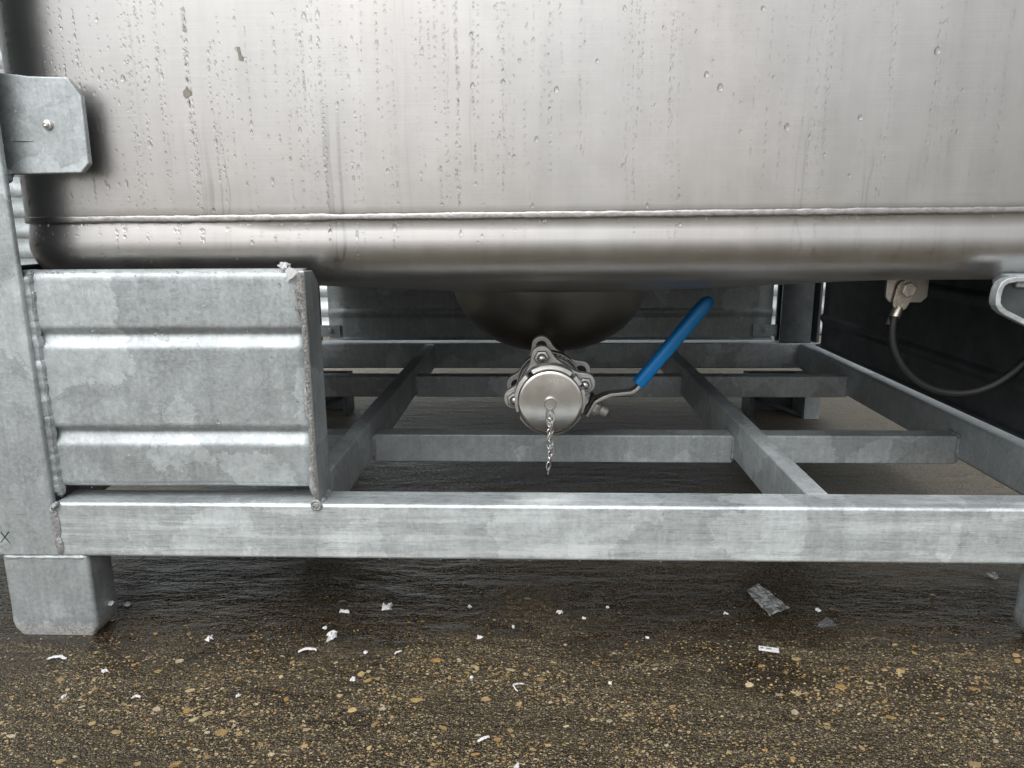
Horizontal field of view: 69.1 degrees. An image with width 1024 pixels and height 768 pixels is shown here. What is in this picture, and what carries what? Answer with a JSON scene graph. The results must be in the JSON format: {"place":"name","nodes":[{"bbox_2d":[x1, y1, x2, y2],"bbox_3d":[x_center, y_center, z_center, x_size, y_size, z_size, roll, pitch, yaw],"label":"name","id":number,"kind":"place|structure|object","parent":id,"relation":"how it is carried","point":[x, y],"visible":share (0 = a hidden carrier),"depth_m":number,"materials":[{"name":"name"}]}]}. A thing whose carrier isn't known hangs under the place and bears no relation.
{"place":"outdoors","nodes":[
{"label":"outdoors","id":0,"kind":"place"},
{"bbox_2d":[0,335,1023,767],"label":"ground","id":1,"kind":"structure","parent":0,"point":[666,603],"depth_m":0.73,"materials":[{"name":"asphalt"},{"name":"gravel"}]},
{"bbox_2d":[47,655,66,659],"bbox_3d":[-0.441,0.265,0.721,0.019,0.003,0.007,0,12,2],"label":"paper scrap","id":2,"kind":"object","parent":1,"relation":"on","point":[59,656],"visible":1,"depth_m":0.72,"materials":[{"name":"white paper"}]},
{"bbox_2d":[112,556,145,567],"bbox_3d":[-0.481,0.221,0.925,0.019,0.003,0.046,10,16,40],"label":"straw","id":3,"kind":"object","parent":1,"relation":"on","point":[127,562],"visible":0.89,"depth_m":0.92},
{"bbox_2d":[298,647,316,652],"bbox_3d":[-0.201,0.262,0.731,0.018,0.003,0.008,0,12,2],"label":"paper scrap","id":4,"kind":"object","parent":1,"relation":"on","point":[307,648],"visible":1,"depth_m":0.73,"materials":[{"name":"white paper"}]},
{"bbox_2d":[326,630,337,641],"bbox_3d":[-0.183,0.255,0.754,0.012,0.006,0.019,0,12,2],"label":"paper scrap","id":5,"kind":"object","parent":1,"relation":"on","point":[332,634],"visible":1,"depth_m":0.75,"materials":[{"name":"white paper"}]},
{"bbox_2d":[339,609,348,612],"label":"paper scrap","id":6,"kind":"object","parent":1,"relation":"on","point":[344,611],"visible":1,"depth_m":0.80,"materials":[{"name":"white paper"}]},
{"bbox_2d":[382,602,392,610],"bbox_3d":[-0.136,0.243,0.809,0.012,0.006,0.015,-2,13,-6],"label":"paper scrap","id":7,"kind":"object","parent":1,"relation":"on","point":[387,607],"visible":1,"depth_m":0.81,"materials":[{"name":"white paper"}]},
{"bbox_2d":[0,47,825,334],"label":"corrugated wall","id":8,"kind":"structure","parent":1,"relation":"on","point":[22,233],"depth_m":2.69,"materials":[{"name":"metal"}]},
{"bbox_2d":[477,735,489,741],"bbox_3d":[-0.023,0.289,0.604,0.010,0.002,0.008,0,12,2],"label":"paper scrap","id":9,"kind":"object","parent":1,"relation":"on","point":[482,738],"visible":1,"depth_m":0.60,"materials":[{"name":"white paper"}]},
{"bbox_2d":[0,73,1023,634],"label":"tank frame","id":10,"kind":"object","parent":1,"relation":"on","point":[94,389],"visible":0.91,"depth_m":0.73,"materials":[{"name":"metal"}]},
{"bbox_2d":[277,262,290,268],"bbox_3d":[-0.210,-0.110,0.687,0.012,0.007,0.010,0,12,2],"label":"paper scrap","id":11,"kind":"object","parent":10,"relation":"on","point":[282,265],"visible":1,"depth_m":0.68,"materials":[{"name":"white paper"}]},
{"bbox_2d":[285,267,296,282],"bbox_3d":[-0.203,-0.100,0.682,0.012,0.014,0.002,0,12,2],"label":"paper scrap","id":12,"kind":"object","parent":10,"relation":"attached to","point":[290,272],"visible":1,"depth_m":0.68,"materials":[{"name":"white paper"}]},
{"bbox_2d":[0,88,1019,564],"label":"frame drops","id":13,"kind":"object","parent":10,"relation":"attached to","point":[298,402],"visible":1,"depth_m":0.70,"materials":[{"name":"clear liquid"}]},
{"bbox_2d":[0,0,1023,353],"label":"stainless tank","id":14,"kind":"object","parent":10,"relation":"on","point":[580,282],"visible":0.93,"depth_m":0.68,"materials":[{"name":"metal"}]},
{"bbox_2d":[0,0,1021,269],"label":"rain drops","id":15,"kind":"object","parent":14,"relation":"attached to","point":[472,86],"visible":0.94,"depth_m":0.68,"materials":[{"name":"clear liquid"}]},
{"bbox_2d":[504,296,712,474],"bbox_3d":[0.123,-0.013,0.959,0.263,0.199,0.226,0,12,2],"label":"ball valve","id":16,"kind":"object","parent":14,"relation":"attached to","point":[550,386],"visible":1,"depth_m":0.90,"materials":[{"name":"silver metal"}]},
{"bbox_2d":[886,280,1023,397],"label":"earth cable","id":17,"kind":"object","parent":14,"relation":"attached to","point":[905,292],"visible":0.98,"depth_m":0.78,"materials":[{"name":"rubber"}]},
{"bbox_2d":[0,579,1023,767],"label":"stone chips","id":18,"kind":"object","parent":1,"relation":"on","point":[223,732],"visible":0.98,"depth_m":0.65,"materials":[{"name":"brown gravel"}]},
{"bbox_2d":[512,683,524,691],"bbox_3d":[0.006,0.274,0.671,0.011,0.002,0.012,0,12,2],"label":"paper scrap","id":19,"kind":"object","parent":1,"relation":"on","point":[517,684],"visible":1,"depth_m":0.67,"materials":[{"name":"white paper"}]},
{"bbox_2d":[747,583,789,616],"bbox_3d":[0.280,0.237,0.823,0.031,0.004,0.066,-3,13,-14],"label":"plastic piece","id":20,"kind":"object","parent":1,"relation":"on","point":[768,602],"visible":1,"depth_m":0.82,"materials":[{"name":"grey plastic"}]},
{"bbox_2d":[758,646,778,652],"bbox_3d":[0.251,0.260,0.727,0.019,0.002,0.007,3,13,15],"label":"printed strip","id":21,"kind":"object","parent":1,"relation":"on","point":[768,649],"visible":1,"depth_m":0.73,"materials":[{"name":"white paper"}]},
{"bbox_2d":[817,616,836,627],"bbox_3d":[0.327,0.248,0.769,0.018,0.005,0.014,-11,16,-39],"label":"plastic piece","id":22,"kind":"object","parent":1,"relation":"on","point":[826,621],"visible":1,"depth_m":0.77,"materials":[{"name":"grey plastic"}]},
{"bbox_2d":[986,572,998,579],"bbox_3d":[0.566,0.225,0.873,0.014,0.004,0.019,0,12,2],"label":"plastic piece","id":23,"kind":"object","parent":1,"relation":"on","point":[993,575],"visible":1,"depth_m":0.87,"materials":[{"name":"grey plastic"}]}
]}

